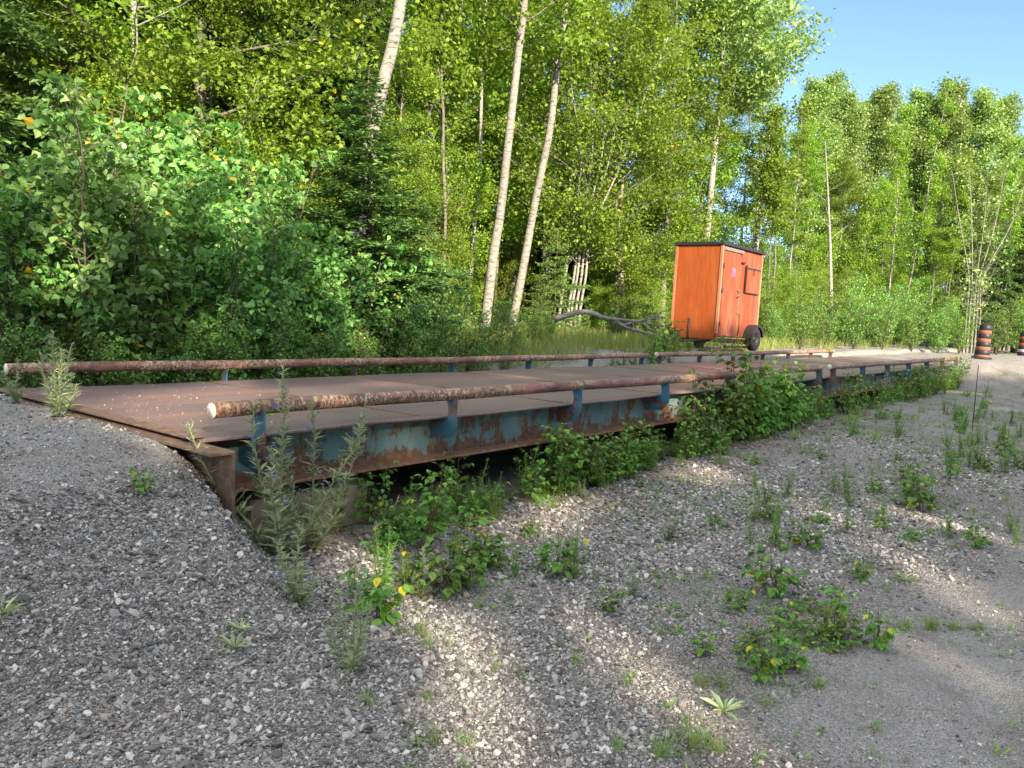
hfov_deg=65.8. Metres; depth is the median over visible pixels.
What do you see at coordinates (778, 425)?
poplar sapling
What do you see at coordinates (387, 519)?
poplar sapling
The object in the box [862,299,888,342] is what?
young tree
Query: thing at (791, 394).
poplar sapling
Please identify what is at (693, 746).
grass tuft
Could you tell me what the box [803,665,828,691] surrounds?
grass tuft
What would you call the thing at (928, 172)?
poplar tree
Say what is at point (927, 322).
young tree
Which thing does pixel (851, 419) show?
narrow leaved weed
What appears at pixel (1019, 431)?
narrow leaved weed
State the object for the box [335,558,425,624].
poplar seedling
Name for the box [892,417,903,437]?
narrow leaved weed
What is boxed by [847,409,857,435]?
narrow leaved weed
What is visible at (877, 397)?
poplar sapling
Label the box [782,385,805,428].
poplar sapling
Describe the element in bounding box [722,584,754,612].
poplar seedling
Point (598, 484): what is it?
poplar seedling
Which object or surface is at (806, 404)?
poplar sapling
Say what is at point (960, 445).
narrow leaved weed
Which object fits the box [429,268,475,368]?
leafy sapling
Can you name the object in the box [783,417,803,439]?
grass tuft
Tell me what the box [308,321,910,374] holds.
rough grass
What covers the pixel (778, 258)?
young tree
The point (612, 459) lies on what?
poplar seedling
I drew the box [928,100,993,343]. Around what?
poplar tree
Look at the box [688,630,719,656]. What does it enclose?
poplar seedling
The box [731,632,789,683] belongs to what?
poplar seedling
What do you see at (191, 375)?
leafy shrub
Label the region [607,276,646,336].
young tree
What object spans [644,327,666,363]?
poplar sapling
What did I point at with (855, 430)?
poplar seedling
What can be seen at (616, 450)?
narrow leaved weed
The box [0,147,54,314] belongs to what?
leafy sapling
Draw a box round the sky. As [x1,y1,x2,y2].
[388,0,1023,297]
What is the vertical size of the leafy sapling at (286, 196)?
3.514 m
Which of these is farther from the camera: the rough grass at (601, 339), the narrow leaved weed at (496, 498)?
the rough grass at (601, 339)
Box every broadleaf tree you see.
[0,0,131,140]
[0,0,339,349]
[0,54,31,89]
[1,0,138,86]
[2,0,126,84]
[8,0,229,101]
[10,0,433,183]
[43,0,239,158]
[49,0,233,348]
[103,0,307,248]
[128,0,364,160]
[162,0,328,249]
[287,0,428,235]
[355,12,458,276]
[391,0,554,265]
[396,24,512,308]
[411,18,536,254]
[450,0,633,321]
[503,0,627,259]
[537,0,654,327]
[553,0,699,332]
[589,51,706,319]
[600,0,754,329]
[604,5,721,287]
[637,1,773,243]
[689,115,765,256]
[704,100,783,247]
[760,121,843,299]
[803,151,884,304]
[848,175,921,343]
[888,170,970,343]
[960,160,1023,319]
[974,168,1023,351]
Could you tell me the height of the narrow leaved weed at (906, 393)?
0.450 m
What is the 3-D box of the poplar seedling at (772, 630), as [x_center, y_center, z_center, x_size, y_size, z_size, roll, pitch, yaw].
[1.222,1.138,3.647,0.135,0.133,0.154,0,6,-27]
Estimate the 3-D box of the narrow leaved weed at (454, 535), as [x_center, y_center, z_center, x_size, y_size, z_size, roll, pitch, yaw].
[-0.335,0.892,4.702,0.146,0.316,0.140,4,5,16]
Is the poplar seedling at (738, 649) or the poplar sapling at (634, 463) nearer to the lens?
the poplar seedling at (738, 649)
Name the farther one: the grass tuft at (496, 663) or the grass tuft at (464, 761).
the grass tuft at (496, 663)
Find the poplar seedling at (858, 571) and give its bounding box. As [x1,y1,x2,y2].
[842,555,878,581]
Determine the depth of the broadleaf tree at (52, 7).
13.62 m
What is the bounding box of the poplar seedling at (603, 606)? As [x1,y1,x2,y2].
[595,586,623,611]
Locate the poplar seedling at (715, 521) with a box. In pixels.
[705,511,725,525]
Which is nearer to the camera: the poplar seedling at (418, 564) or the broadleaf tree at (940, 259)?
the poplar seedling at (418, 564)
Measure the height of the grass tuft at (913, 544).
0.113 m
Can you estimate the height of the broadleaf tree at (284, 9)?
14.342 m
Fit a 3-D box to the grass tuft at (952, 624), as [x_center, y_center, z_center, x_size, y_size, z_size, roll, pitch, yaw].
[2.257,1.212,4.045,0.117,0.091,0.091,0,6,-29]
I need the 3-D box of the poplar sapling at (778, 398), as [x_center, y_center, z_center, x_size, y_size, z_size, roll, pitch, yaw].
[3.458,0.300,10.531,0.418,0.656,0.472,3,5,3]
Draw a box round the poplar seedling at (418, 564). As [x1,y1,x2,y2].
[388,541,447,594]
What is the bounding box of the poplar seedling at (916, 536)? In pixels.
[900,523,922,540]
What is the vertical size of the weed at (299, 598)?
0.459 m
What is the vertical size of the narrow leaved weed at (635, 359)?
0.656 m
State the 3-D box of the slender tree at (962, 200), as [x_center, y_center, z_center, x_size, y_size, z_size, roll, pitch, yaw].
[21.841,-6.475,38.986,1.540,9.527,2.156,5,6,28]
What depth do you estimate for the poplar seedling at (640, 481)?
7.09 m
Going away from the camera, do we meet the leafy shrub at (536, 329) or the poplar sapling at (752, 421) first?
the poplar sapling at (752, 421)
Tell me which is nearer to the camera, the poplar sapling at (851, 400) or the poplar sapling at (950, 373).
the poplar sapling at (851, 400)
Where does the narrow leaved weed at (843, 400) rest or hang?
on the ground at (920, 662)
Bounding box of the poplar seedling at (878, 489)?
[864,476,885,492]
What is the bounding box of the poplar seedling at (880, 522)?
[869,511,891,528]
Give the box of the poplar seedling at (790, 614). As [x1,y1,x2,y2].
[766,593,809,629]
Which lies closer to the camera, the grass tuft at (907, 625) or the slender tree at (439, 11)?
the grass tuft at (907, 625)
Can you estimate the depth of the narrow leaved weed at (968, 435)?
9.72 m
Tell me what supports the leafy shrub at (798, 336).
on the ground at (920, 662)
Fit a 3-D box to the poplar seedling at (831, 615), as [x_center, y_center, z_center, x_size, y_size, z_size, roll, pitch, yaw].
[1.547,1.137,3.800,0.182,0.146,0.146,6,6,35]
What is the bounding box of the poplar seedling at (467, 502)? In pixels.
[457,493,482,512]
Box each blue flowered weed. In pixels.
[1,357,25,403]
[34,330,83,417]
[182,363,369,559]
[264,391,366,549]
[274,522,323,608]
[323,582,374,673]
[411,548,430,598]
[568,521,581,564]
[578,479,588,498]
[626,564,641,596]
[659,504,679,540]
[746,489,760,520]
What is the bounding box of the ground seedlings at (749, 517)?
[357,389,1023,767]
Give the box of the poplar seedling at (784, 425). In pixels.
[775,414,789,430]
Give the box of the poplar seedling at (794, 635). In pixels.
[789,625,803,642]
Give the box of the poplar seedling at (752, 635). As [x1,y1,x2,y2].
[738,620,770,647]
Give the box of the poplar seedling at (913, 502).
[894,475,951,511]
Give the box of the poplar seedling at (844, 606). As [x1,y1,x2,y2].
[816,584,857,615]
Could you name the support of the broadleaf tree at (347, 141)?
on the ground at (920, 662)
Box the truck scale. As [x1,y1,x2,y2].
[0,350,958,521]
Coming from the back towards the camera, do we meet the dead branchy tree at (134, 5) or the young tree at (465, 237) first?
the young tree at (465, 237)
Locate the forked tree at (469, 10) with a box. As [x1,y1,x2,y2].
[412,0,497,227]
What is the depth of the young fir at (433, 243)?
16.84 m
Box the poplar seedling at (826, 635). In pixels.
[809,612,843,641]
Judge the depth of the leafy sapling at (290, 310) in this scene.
9.69 m
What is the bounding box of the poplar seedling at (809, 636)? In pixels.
[792,616,828,646]
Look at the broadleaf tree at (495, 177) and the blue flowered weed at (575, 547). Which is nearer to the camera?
the blue flowered weed at (575, 547)
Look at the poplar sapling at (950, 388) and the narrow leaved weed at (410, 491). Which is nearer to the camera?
the narrow leaved weed at (410, 491)
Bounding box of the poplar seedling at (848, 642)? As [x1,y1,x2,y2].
[824,613,870,646]
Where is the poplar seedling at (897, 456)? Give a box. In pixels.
[895,452,904,459]
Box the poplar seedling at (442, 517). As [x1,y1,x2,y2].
[416,500,456,532]
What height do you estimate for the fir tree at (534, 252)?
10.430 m
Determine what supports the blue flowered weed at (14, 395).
on the ground at (920, 662)
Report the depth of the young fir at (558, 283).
20.68 m
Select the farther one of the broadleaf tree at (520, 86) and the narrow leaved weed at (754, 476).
the broadleaf tree at (520, 86)
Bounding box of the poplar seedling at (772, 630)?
[763,616,798,645]
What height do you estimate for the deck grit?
0.014 m
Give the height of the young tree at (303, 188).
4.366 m
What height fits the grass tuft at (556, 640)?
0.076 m
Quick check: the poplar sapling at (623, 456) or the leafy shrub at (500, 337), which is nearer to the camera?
the poplar sapling at (623, 456)
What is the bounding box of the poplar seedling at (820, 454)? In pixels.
[814,448,826,458]
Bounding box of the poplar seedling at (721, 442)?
[708,430,738,452]
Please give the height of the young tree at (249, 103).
5.704 m
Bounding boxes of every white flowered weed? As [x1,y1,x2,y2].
[869,370,889,395]
[872,372,887,405]
[877,378,898,401]
[940,368,952,389]
[941,368,950,390]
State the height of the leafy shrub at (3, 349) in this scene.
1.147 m
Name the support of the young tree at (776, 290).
on the ground at (920, 662)
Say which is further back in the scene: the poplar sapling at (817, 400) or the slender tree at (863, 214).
the slender tree at (863, 214)
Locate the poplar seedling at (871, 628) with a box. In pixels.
[856,604,906,650]
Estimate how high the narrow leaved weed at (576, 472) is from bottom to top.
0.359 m
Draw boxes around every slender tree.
[5,0,107,139]
[182,9,306,185]
[257,8,321,154]
[303,0,368,82]
[362,0,432,184]
[370,5,411,102]
[380,0,448,169]
[400,0,483,303]
[402,18,439,157]
[404,0,491,243]
[407,42,465,169]
[453,0,507,325]
[462,12,506,233]
[464,13,542,330]
[517,3,580,320]
[547,5,596,294]
[550,3,596,326]
[578,0,639,331]
[624,29,661,291]
[637,131,688,319]
[671,137,723,276]
[675,70,707,239]
[737,60,784,246]
[747,102,797,307]
[771,138,802,250]
[780,110,817,271]
[842,191,881,309]
[873,105,915,343]
[899,77,959,341]
[938,154,977,345]
[988,136,1023,311]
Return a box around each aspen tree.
[345,0,406,375]
[470,0,588,337]
[491,0,622,332]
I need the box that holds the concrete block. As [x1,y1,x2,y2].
[235,477,367,538]
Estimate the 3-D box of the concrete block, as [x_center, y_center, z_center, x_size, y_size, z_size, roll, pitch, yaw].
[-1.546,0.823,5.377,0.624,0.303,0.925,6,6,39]
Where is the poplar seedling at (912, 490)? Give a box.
[900,481,918,495]
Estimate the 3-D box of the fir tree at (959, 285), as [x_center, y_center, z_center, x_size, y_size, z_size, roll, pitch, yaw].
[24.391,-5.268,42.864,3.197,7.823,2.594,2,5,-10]
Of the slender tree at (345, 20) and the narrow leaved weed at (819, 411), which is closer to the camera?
the narrow leaved weed at (819, 411)
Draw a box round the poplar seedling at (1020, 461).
[1010,453,1023,468]
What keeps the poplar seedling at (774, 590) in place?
on the ground at (920, 662)
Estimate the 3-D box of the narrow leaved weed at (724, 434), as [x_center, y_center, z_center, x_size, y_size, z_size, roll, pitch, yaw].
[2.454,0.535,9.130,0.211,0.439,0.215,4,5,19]
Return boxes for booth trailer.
[669,241,765,350]
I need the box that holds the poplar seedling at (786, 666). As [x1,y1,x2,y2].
[777,650,799,671]
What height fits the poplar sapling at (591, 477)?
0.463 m
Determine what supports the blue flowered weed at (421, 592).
on the ground at (920, 662)
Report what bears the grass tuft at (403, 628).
on the ground at (920, 662)
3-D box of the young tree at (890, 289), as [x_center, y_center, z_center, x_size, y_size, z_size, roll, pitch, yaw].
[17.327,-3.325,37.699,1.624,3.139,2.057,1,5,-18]
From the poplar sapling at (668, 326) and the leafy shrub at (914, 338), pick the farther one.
the leafy shrub at (914, 338)
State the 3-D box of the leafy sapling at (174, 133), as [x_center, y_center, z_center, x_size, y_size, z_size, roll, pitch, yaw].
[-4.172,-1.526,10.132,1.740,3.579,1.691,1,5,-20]
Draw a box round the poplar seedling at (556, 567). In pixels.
[532,531,588,578]
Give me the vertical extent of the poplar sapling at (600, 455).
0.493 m
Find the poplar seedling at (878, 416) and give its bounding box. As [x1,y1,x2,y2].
[870,405,888,419]
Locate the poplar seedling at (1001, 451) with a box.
[986,435,1022,457]
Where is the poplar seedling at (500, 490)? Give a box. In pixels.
[482,481,509,503]
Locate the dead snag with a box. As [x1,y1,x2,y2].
[816,141,848,344]
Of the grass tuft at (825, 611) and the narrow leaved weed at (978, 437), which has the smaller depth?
the grass tuft at (825, 611)
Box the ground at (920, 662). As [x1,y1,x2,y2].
[0,320,1023,767]
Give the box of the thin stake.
[972,365,978,427]
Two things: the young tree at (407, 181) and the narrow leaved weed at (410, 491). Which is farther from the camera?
the young tree at (407, 181)
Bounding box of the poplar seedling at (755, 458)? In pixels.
[746,451,763,463]
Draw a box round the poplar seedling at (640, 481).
[635,478,646,486]
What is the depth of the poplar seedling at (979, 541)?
5.41 m
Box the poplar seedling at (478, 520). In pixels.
[448,490,495,526]
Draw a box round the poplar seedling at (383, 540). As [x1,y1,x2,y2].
[361,521,405,555]
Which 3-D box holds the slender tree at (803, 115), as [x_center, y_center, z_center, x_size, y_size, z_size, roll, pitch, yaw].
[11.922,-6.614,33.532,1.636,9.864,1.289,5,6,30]
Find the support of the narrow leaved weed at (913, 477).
on the ground at (920, 662)
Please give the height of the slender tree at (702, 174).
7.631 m
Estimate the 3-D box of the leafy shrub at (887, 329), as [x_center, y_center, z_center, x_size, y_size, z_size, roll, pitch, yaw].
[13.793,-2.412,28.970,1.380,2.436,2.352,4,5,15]
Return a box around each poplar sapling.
[352,460,404,523]
[374,499,405,540]
[390,496,413,526]
[402,462,462,545]
[429,451,473,508]
[432,483,454,514]
[469,482,486,504]
[513,445,550,501]
[535,421,598,491]
[538,423,583,492]
[541,423,587,484]
[563,433,605,488]
[573,443,602,481]
[574,434,614,486]
[575,443,608,488]
[580,438,606,482]
[594,427,640,477]
[603,436,629,481]
[615,434,644,478]
[620,416,653,463]
[620,422,645,469]
[636,439,657,467]
[639,420,660,462]
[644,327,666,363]
[651,314,683,351]
[651,428,668,458]
[664,322,684,351]
[668,395,711,455]
[675,424,706,459]
[679,367,723,433]
[688,395,728,451]
[707,335,772,425]
[714,375,755,432]
[716,379,754,430]
[719,385,760,442]
[728,388,760,440]
[733,361,782,419]
[735,357,794,412]
[739,367,775,434]
[745,378,784,436]
[751,360,795,413]
[751,387,783,434]
[762,389,786,431]
[764,384,786,418]
[767,365,805,425]
[768,390,788,432]
[772,361,808,425]
[779,379,820,425]
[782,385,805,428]
[784,390,805,428]
[792,379,810,415]
[797,386,824,423]
[806,389,827,412]
[812,386,835,416]
[835,379,864,413]
[839,366,871,408]
[867,382,893,406]
[883,365,919,399]
[887,385,902,404]
[900,375,914,399]
[901,379,918,399]
[907,363,931,394]
[911,366,929,391]
[920,381,934,397]
[921,364,944,391]
[924,377,933,394]
[925,358,947,392]
[926,377,934,391]
[937,357,962,389]
[940,368,957,388]
[945,376,956,389]
[950,359,963,379]
[953,367,965,383]
[956,353,973,376]
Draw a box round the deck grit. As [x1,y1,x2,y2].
[76,376,621,431]
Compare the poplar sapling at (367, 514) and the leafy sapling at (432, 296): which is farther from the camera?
the leafy sapling at (432, 296)
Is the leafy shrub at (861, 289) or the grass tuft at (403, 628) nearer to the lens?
the grass tuft at (403, 628)
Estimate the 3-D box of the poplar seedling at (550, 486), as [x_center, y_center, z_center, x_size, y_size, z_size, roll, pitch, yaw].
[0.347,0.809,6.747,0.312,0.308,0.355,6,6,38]
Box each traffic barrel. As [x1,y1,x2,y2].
[971,323,991,359]
[1017,331,1023,355]
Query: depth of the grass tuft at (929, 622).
4.01 m
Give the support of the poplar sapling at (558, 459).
on the ground at (920, 662)
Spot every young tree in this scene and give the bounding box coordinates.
[3,60,114,149]
[18,36,187,218]
[90,54,299,249]
[166,82,327,222]
[216,102,355,288]
[276,145,407,350]
[304,139,421,328]
[376,103,453,271]
[386,164,483,316]
[410,123,502,318]
[421,160,462,231]
[437,228,486,328]
[453,219,482,303]
[460,206,538,319]
[464,203,501,321]
[474,257,518,327]
[484,227,541,319]
[523,232,561,321]
[569,213,630,328]
[582,278,624,330]
[600,256,636,322]
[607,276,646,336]
[608,230,666,328]
[627,255,674,333]
[650,270,673,328]
[654,278,672,323]
[717,209,788,324]
[747,237,791,331]
[758,275,791,340]
[759,258,807,335]
[772,232,847,321]
[775,267,815,336]
[792,265,833,340]
[806,259,857,335]
[815,226,873,332]
[830,290,862,345]
[833,266,882,343]
[846,270,892,334]
[857,260,904,328]
[861,281,900,344]
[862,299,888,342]
[886,259,927,342]
[887,274,922,336]
[889,270,936,339]
[893,301,919,347]
[914,277,953,335]
[914,300,940,347]
[918,265,971,345]
[944,295,975,347]
[975,257,1022,344]
[986,287,1023,352]
[1012,305,1023,346]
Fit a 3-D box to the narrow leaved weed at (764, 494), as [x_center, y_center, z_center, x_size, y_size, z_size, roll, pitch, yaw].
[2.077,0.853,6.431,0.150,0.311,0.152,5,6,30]
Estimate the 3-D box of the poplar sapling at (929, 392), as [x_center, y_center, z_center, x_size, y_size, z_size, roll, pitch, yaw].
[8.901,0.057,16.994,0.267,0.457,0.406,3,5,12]
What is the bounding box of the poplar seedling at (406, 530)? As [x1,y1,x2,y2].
[368,503,422,542]
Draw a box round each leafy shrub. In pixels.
[0,312,48,387]
[0,315,80,387]
[21,311,131,385]
[94,322,159,385]
[129,321,220,383]
[177,294,259,381]
[219,305,308,379]
[256,307,348,377]
[344,311,430,374]
[390,302,458,373]
[407,290,474,372]
[443,284,512,371]
[469,334,503,370]
[476,295,513,354]
[496,294,550,352]
[497,336,516,369]
[519,303,551,349]
[528,310,559,342]
[573,305,591,332]
[603,301,625,337]
[635,302,659,336]
[761,283,825,348]
[762,297,812,344]
[812,295,840,348]
[816,276,887,344]
[837,284,887,348]
[847,271,888,344]
[866,286,905,349]
[880,275,939,347]
[890,284,937,351]
[912,286,959,347]
[914,297,959,352]
[941,295,985,352]
[981,295,1023,354]
[988,297,1023,348]
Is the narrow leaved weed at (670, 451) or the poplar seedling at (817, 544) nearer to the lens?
the poplar seedling at (817, 544)
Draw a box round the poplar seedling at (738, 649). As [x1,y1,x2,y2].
[731,637,752,657]
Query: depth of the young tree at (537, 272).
35.34 m
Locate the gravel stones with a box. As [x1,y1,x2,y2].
[0,394,1023,767]
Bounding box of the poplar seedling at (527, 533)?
[515,517,542,538]
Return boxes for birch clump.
[945,154,1023,352]
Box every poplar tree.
[613,0,836,241]
[766,73,869,275]
[776,67,881,336]
[804,86,892,338]
[836,78,926,341]
[846,97,895,273]
[873,99,933,340]
[874,83,960,281]
[895,71,990,344]
[895,95,955,342]
[920,83,1023,344]
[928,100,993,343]
[966,89,1023,259]
[984,157,1023,350]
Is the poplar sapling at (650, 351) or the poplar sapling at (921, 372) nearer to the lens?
the poplar sapling at (650, 351)
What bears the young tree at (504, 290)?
on the ground at (920, 662)
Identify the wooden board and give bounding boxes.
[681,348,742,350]
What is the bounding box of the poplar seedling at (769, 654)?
[761,646,785,662]
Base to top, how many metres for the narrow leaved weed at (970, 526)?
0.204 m
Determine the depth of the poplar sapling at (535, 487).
6.37 m
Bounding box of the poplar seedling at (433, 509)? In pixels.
[415,506,441,521]
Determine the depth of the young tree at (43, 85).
12.87 m
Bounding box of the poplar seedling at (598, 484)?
[592,472,608,486]
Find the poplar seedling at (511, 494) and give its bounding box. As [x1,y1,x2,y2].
[501,485,516,501]
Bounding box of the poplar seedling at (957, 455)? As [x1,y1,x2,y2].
[944,448,963,462]
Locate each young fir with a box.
[378,219,488,345]
[401,192,474,320]
[502,228,595,336]
[517,276,558,342]
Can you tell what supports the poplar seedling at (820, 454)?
on the ground at (920, 662)
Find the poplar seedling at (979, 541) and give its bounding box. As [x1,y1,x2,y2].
[961,523,999,547]
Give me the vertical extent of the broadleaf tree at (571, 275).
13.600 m
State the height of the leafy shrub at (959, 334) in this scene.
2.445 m
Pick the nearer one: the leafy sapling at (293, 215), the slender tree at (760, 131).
the leafy sapling at (293, 215)
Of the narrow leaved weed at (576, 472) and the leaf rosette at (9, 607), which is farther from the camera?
the narrow leaved weed at (576, 472)
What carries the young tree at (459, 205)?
on the ground at (920, 662)
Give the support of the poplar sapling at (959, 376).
on the ground at (920, 662)
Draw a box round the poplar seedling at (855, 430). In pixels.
[849,425,860,433]
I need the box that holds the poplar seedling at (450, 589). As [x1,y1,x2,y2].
[411,540,482,600]
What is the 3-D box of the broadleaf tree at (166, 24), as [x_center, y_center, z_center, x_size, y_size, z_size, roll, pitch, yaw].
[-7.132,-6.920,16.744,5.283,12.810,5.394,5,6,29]
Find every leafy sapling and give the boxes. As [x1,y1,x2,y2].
[0,93,57,194]
[0,104,86,358]
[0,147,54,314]
[0,156,129,386]
[0,164,80,387]
[0,176,47,355]
[5,70,176,385]
[6,78,102,211]
[19,72,186,374]
[41,85,222,383]
[56,131,191,385]
[59,104,229,308]
[124,154,251,383]
[127,120,253,382]
[159,171,283,380]
[160,113,284,348]
[186,146,345,375]
[207,121,317,351]
[227,183,328,378]
[244,192,322,357]
[249,255,311,377]
[261,219,354,376]
[296,271,359,376]
[312,225,397,375]
[358,224,434,374]
[386,284,436,373]
[403,240,460,365]
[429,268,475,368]
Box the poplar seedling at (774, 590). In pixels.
[738,543,810,598]
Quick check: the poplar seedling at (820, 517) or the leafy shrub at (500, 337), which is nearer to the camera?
the poplar seedling at (820, 517)
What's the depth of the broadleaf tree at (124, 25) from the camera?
15.34 m
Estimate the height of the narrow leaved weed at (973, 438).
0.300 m
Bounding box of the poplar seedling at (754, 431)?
[747,419,766,439]
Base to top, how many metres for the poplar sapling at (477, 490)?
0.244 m
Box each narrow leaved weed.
[314,432,331,485]
[330,454,367,534]
[347,560,369,598]
[369,524,401,602]
[397,545,415,584]
[400,488,417,520]
[401,477,422,523]
[438,487,449,520]
[439,462,462,513]
[443,506,464,556]
[445,547,462,583]
[463,459,487,517]
[479,477,491,513]
[485,471,502,508]
[508,542,520,576]
[514,439,540,497]
[535,457,555,488]
[552,443,573,499]
[567,451,580,488]
[571,559,579,577]
[600,430,623,477]
[607,345,622,365]
[613,335,628,364]
[628,337,641,363]
[648,434,660,471]
[658,432,666,460]
[666,436,675,456]
[681,331,692,351]
[694,412,705,446]
[717,412,731,446]
[744,516,756,542]
[749,465,756,484]
[753,470,763,498]
[758,470,774,506]
[761,491,783,546]
[773,624,787,657]
[779,465,795,496]
[807,389,822,423]
[816,392,827,418]
[822,489,834,511]
[824,461,837,490]
[827,392,834,418]
[832,454,852,494]
[840,385,848,412]
[842,404,852,429]
[842,474,861,504]
[843,506,855,528]
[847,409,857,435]
[874,491,889,521]
[891,399,904,419]
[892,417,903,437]
[893,409,906,432]
[895,378,903,401]
[896,476,914,505]
[902,456,923,495]
[904,380,913,401]
[916,472,932,498]
[936,498,954,538]
[939,388,950,414]
[940,422,953,449]
[942,433,967,479]
[949,401,959,421]
[950,397,965,419]
[956,398,967,421]
[956,423,966,456]
[958,404,970,434]
[962,426,973,445]
[963,512,976,538]
[965,437,980,466]
[969,423,976,446]
[970,431,984,468]
[971,395,983,420]
[973,416,985,443]
[977,393,987,408]
[978,425,989,441]
[984,382,993,396]
[995,413,1012,444]
[996,427,1006,444]
[998,442,1014,472]
[1005,500,1020,533]
[1006,428,1022,448]
[1007,513,1022,546]
[1008,403,1015,425]
[1010,442,1022,467]
[1015,419,1023,438]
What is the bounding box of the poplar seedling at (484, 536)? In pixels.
[454,522,508,569]
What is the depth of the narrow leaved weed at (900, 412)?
11.62 m
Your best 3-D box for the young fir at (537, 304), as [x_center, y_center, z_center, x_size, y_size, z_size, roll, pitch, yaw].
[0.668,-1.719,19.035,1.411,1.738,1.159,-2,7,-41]
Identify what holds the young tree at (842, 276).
on the ground at (920, 662)
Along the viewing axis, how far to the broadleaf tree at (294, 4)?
14.45 m
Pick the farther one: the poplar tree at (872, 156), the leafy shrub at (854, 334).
the poplar tree at (872, 156)
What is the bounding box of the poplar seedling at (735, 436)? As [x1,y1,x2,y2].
[720,416,741,441]
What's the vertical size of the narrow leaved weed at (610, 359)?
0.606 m
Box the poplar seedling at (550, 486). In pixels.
[533,458,574,494]
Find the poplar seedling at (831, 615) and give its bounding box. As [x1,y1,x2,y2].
[814,604,857,634]
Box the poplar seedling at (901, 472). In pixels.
[895,459,921,479]
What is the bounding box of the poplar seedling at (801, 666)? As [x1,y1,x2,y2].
[772,636,819,671]
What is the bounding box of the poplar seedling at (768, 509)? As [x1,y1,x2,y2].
[753,495,788,522]
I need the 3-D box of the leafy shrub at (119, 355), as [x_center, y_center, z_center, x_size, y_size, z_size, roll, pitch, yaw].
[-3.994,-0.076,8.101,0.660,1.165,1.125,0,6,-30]
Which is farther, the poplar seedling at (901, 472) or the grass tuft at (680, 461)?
the grass tuft at (680, 461)
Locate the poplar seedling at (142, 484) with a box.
[123,466,162,493]
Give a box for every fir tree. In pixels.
[0,0,163,349]
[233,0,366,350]
[293,65,470,374]
[499,161,564,303]
[521,108,640,326]
[938,231,978,347]
[968,203,1023,352]
[970,217,1023,353]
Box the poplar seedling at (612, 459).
[596,455,619,477]
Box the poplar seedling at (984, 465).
[970,451,1001,471]
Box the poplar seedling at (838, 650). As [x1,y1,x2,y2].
[821,633,846,652]
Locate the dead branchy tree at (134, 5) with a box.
[48,0,208,170]
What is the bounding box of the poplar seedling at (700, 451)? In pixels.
[693,434,713,456]
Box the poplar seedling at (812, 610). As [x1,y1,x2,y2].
[792,591,818,613]
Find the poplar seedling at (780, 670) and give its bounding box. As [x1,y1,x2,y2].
[759,650,786,674]
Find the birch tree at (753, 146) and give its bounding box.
[704,91,820,249]
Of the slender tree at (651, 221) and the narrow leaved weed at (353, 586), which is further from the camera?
the slender tree at (651, 221)
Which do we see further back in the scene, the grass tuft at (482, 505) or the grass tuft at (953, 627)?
the grass tuft at (482, 505)
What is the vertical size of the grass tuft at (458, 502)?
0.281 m
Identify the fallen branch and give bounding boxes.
[553,309,665,336]
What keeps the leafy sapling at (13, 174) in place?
on the ground at (920, 662)
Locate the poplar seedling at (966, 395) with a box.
[962,389,972,396]
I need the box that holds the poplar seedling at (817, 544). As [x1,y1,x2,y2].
[785,515,830,550]
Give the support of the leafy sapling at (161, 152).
on the ground at (920, 662)
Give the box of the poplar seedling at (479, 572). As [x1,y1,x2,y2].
[444,545,496,588]
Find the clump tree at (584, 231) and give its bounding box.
[464,0,728,333]
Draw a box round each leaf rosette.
[0,595,23,613]
[216,631,250,651]
[227,618,251,632]
[699,690,744,720]
[895,570,919,581]
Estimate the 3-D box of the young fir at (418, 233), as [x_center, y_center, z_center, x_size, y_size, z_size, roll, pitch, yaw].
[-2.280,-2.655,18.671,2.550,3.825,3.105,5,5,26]
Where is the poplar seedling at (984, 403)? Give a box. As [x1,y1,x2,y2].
[978,399,991,407]
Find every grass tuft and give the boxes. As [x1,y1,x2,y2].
[354,522,392,557]
[354,684,377,709]
[362,496,409,546]
[391,614,411,635]
[403,709,417,731]
[405,606,430,637]
[411,709,448,751]
[419,624,440,647]
[422,634,432,651]
[422,683,435,701]
[434,493,455,523]
[449,481,469,513]
[451,718,477,748]
[455,751,471,767]
[468,591,487,608]
[470,484,491,515]
[480,484,502,514]
[487,493,510,519]
[491,655,501,671]
[505,585,517,598]
[527,487,546,506]
[546,486,561,507]
[549,632,562,646]
[568,476,580,496]
[568,642,585,664]
[598,471,612,488]
[608,723,627,752]
[617,663,639,684]
[633,713,686,763]
[652,613,670,634]
[666,432,686,457]
[666,697,716,754]
[669,433,685,458]
[676,448,689,462]
[687,659,719,687]
[698,567,713,579]
[703,724,732,754]
[708,659,741,693]
[711,443,730,465]
[719,439,732,454]
[748,676,781,707]
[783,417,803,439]
[795,432,817,454]
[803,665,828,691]
[816,604,832,618]
[836,407,854,423]
[847,402,865,419]
[856,553,878,567]
[868,423,882,439]
[883,580,893,593]
[894,605,916,630]
[901,536,916,547]
[903,403,918,420]
[916,400,928,413]
[917,608,939,631]
[919,610,943,631]
[919,613,940,630]
[922,525,935,534]
[944,617,960,630]
[945,614,960,630]
[952,457,970,473]
[975,614,985,630]
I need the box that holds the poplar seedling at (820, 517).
[809,507,833,524]
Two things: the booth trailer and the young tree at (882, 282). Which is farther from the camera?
the young tree at (882, 282)
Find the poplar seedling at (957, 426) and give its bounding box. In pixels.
[948,417,970,429]
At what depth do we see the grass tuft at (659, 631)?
3.68 m
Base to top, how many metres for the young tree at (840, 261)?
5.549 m
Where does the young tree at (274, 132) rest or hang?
on the ground at (920, 662)

